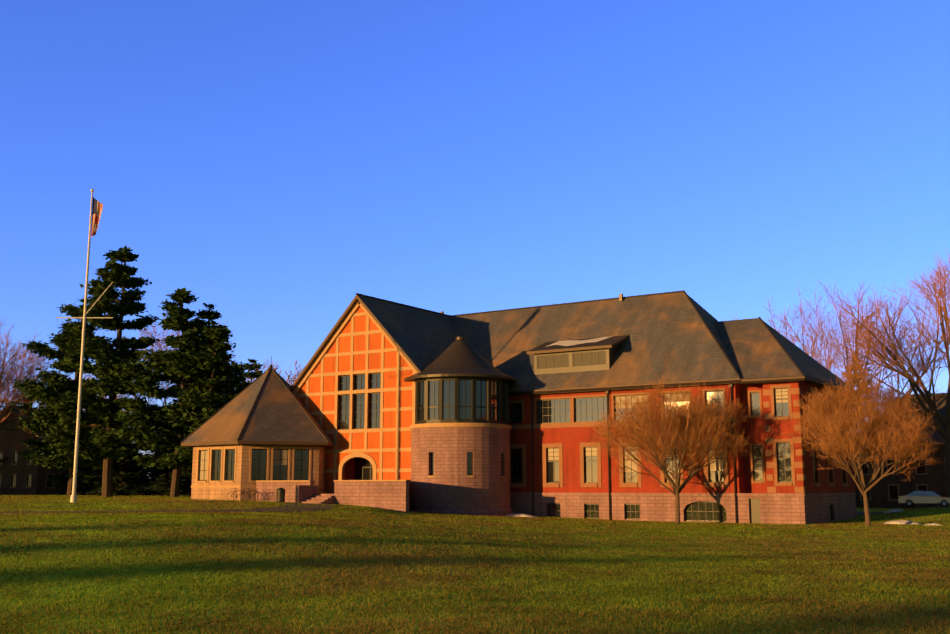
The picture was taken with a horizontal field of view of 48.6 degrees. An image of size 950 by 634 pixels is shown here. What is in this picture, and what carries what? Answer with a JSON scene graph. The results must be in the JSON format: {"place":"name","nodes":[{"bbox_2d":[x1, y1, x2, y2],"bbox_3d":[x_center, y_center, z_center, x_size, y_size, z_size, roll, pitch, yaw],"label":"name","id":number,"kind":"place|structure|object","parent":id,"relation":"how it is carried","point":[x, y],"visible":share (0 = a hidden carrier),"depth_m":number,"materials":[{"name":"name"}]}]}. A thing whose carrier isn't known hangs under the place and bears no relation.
{"place":"outdoors","nodes":[
{"label":"outdoors","id":0,"kind":"place"},
{"bbox_2d":[0,503,333,512],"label":"foot path","id":1,"kind":"structure","parent":0,"point":[317,507],"depth_m":62.51,"materials":[{"name":"concrete"}]},
{"bbox_2d":[0,494,949,633],"bbox_3d":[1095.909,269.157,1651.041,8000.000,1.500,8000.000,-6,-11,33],"label":"lawn","id":2,"kind":"structure","parent":0,"point":[356,584],"depth_m":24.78,"materials":[{"name":"green plant"}]},
{"bbox_2d":[0,325,52,430],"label":"tree","id":3,"kind":"object","parent":2,"relation":"on","point":[10,414],"visible":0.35,"depth_m":143.27,"materials":[{"name":"brown plant"}]},
{"bbox_2d":[0,318,55,420],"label":"tree","id":4,"kind":"object","parent":2,"relation":"on","point":[6,382],"visible":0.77,"depth_m":129.86,"materials":[{"name":"brown plant"}]},
{"bbox_2d":[0,399,85,494],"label":"building","id":5,"kind":"structure","parent":2,"relation":"on","point":[19,476],"depth_m":144.93,"materials":[{"name":"brick"}]},
{"bbox_2d":[16,299,117,495],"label":"pine","id":6,"kind":"object","parent":2,"relation":"on","point":[58,461],"visible":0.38,"depth_m":114.80,"materials":[{"name":"green plant"}]},
{"bbox_2d":[45,427,115,494],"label":"hemlock","id":7,"kind":"object","parent":2,"relation":"on","point":[89,476],"visible":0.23,"depth_m":127.59,"materials":[{"name":"green plant"}]},
{"bbox_2d":[56,189,112,502],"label":"flagpole","id":8,"kind":"object","parent":2,"relation":"on","point":[73,497],"visible":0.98,"depth_m":69.86,"materials":[{"name":"white metal"}]},
{"bbox_2d":[91,198,102,236],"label":"flag","id":9,"kind":"object","parent":8,"relation":"attached to","point":[97,209],"visible":1,"depth_m":71.58,"materials":[{"name":"multicoloured fabric"}]},
{"bbox_2d":[10,246,179,496],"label":"pine","id":10,"kind":"object","parent":2,"relation":"on","point":[111,378],"visible":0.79,"depth_m":106.72,"materials":[{"name":"green plant"}]},
{"bbox_2d":[72,374,128,427],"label":"tree","id":11,"kind":"object","parent":2,"relation":"on","point":[119,396],"depth_m":182.62,"materials":[{"name":"brown plant"}]},
{"bbox_2d":[77,421,150,491],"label":"hemlock","id":12,"kind":"object","parent":2,"relation":"on","point":[119,465],"visible":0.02,"depth_m":150.49,"materials":[{"name":"green plant"}]},
{"bbox_2d":[77,442,159,495],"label":"hemlock","id":13,"kind":"object","parent":2,"relation":"on","point":[128,480],"visible":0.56,"depth_m":122.41,"materials":[{"name":"green plant"}]},
{"bbox_2d":[132,434,164,493],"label":"hemlock","id":14,"kind":"object","parent":2,"relation":"on","point":[146,449],"visible":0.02,"depth_m":156.93,"materials":[{"name":"green wood"}]},
{"bbox_2d":[132,399,181,493],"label":"hemlock","id":15,"kind":"object","parent":2,"relation":"on","point":[154,451],"visible":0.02,"depth_m":148.97,"materials":[{"name":"green plant"}]},
{"bbox_2d":[144,450,187,494],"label":"hemlock","id":16,"kind":"object","parent":2,"relation":"on","point":[157,473],"visible":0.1,"depth_m":137.51,"materials":[{"name":"green plant"}]},
{"bbox_2d":[98,304,235,474],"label":"tree","id":17,"kind":"object","parent":2,"relation":"on","point":[159,345],"visible":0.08,"depth_m":140.55,"materials":[{"name":"brown plant"}]},
{"bbox_2d":[143,466,191,496],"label":"shrub","id":18,"kind":"object","parent":2,"relation":"on","point":[164,484],"visible":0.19,"depth_m":112.81,"materials":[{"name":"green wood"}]},
{"bbox_2d":[104,288,240,496],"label":"pine","id":19,"kind":"object","parent":2,"relation":"on","point":[144,422],"visible":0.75,"depth_m":102.25,"materials":[{"name":"green plant"}]},
{"bbox_2d":[169,326,238,462],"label":"pine","id":20,"kind":"object","parent":2,"relation":"on","point":[208,400],"visible":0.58,"depth_m":99.89,"materials":[{"name":"green plant"}]},
{"bbox_2d":[158,303,251,469],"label":"pine","id":21,"kind":"object","parent":2,"relation":"on","point":[210,314],"visible":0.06,"depth_m":114.00,"materials":[{"name":"green plant"}]},
{"bbox_2d":[164,321,250,405],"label":"pine","id":22,"kind":"object","parent":2,"relation":"on","point":[241,366],"visible":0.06,"depth_m":123.94,"materials":[{"name":"green plant"}]},
{"bbox_2d":[226,489,249,500],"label":"bicycle","id":23,"kind":"object","parent":2,"relation":"on","point":[238,495],"visible":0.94,"depth_m":80.29,"materials":[{"name":"grey metal"}]},
{"bbox_2d":[233,491,257,500],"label":"bike rack","id":24,"kind":"object","parent":2,"relation":"on","point":[243,495],"visible":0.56,"depth_m":80.70,"materials":[{"name":"grey metal"}]},
{"bbox_2d":[236,359,262,388],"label":"pine","id":25,"kind":"object","parent":2,"relation":"on","point":[252,374],"visible":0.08,"depth_m":138.63,"materials":[{"name":"green plant"}]},
{"bbox_2d":[241,488,261,500],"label":"bicycle","id":26,"kind":"object","parent":2,"relation":"on","point":[254,494],"visible":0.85,"depth_m":80.30,"materials":[{"name":"grey metal"}]},
{"bbox_2d":[244,359,304,385],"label":"tree","id":27,"kind":"object","parent":2,"relation":"on","point":[292,378],"visible":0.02,"depth_m":204.44,"materials":[{"name":"brown plant"}]},
{"bbox_2d":[276,488,284,502],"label":"litter bin","id":28,"kind":"object","parent":2,"relation":"on","point":[280,495],"visible":0.9,"depth_m":77.43,"materials":[{"name":"green"}]},
{"bbox_2d":[181,290,858,523],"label":"school building","id":29,"kind":"structure","parent":2,"relation":"on","point":[389,405],"depth_m":81.80,"materials":[{"name":"red brick"}]},
{"bbox_2d":[505,513,535,516],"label":"snow patch","id":30,"kind":"object","parent":2,"relation":"on","point":[520,515],"visible":0.83,"depth_m":79.41,"materials":[{"name":"white snow"}]},
{"bbox_2d":[587,372,750,523],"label":"lawn tree","id":31,"kind":"object","parent":2,"relation":"on","point":[642,416],"visible":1,"depth_m":71.86,"materials":[{"name":"brown plant"}]},
{"bbox_2d":[716,310,825,361],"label":"tree","id":32,"kind":"object","parent":2,"relation":"on","point":[773,327],"visible":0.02,"depth_m":141.58,"materials":[{"name":"brown plant"}]},
{"bbox_2d":[764,280,948,439],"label":"tree","id":33,"kind":"object","parent":2,"relation":"on","point":[825,340],"visible":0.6,"depth_m":121.65,"materials":[{"name":"brown plant"}]},
{"bbox_2d":[843,353,877,428],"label":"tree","id":34,"kind":"object","parent":2,"relation":"on","point":[860,379],"visible":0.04,"depth_m":181.90,"materials":[{"name":"brown plant"}]},
{"bbox_2d":[782,367,945,525],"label":"lawn tree","id":35,"kind":"object","parent":2,"relation":"on","point":[853,432],"visible":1,"depth_m":68.59,"materials":[{"name":"brown plant"}]},
{"bbox_2d":[822,249,949,504],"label":"tree","id":36,"kind":"object","parent":2,"relation":"on","point":[939,308],"visible":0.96,"depth_m":114.93,"materials":[{"name":"brown plant"}]},
{"bbox_2d":[884,509,903,512],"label":"snow patch","id":37,"kind":"object","parent":2,"relation":"on","point":[894,510],"visible":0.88,"depth_m":85.67,"materials":[{"name":"white snow"}]},
{"bbox_2d":[854,393,946,507],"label":"building","id":38,"kind":"structure","parent":2,"relation":"on","point":[887,491],"depth_m":127.17,"materials":[{"name":"brick"}]},
{"bbox_2d":[883,520,920,523],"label":"snow patch","id":39,"kind":"object","parent":2,"relation":"on","point":[901,522],"visible":0.94,"depth_m":71.60,"materials":[{"name":"white snow"}]},
{"bbox_2d":[0,0,949,475],"label":"sky","id":40,"kind":"structure","parent":0,"point":[276,163],"materials":[{"name":"blue"}]},
{"bbox_2d":[856,506,949,514],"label":"road","id":41,"kind":"structure","parent":0,"point":[861,513],"depth_m":92.50,"materials":[{"name":"grey asphalt"}]},
{"bbox_2d":[898,491,949,506],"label":"parked car","id":42,"kind":"object","parent":41,"relation":"on","point":[911,499],"visible":0.96,"depth_m":91.76,"materials":[{"name":"grey paint"}]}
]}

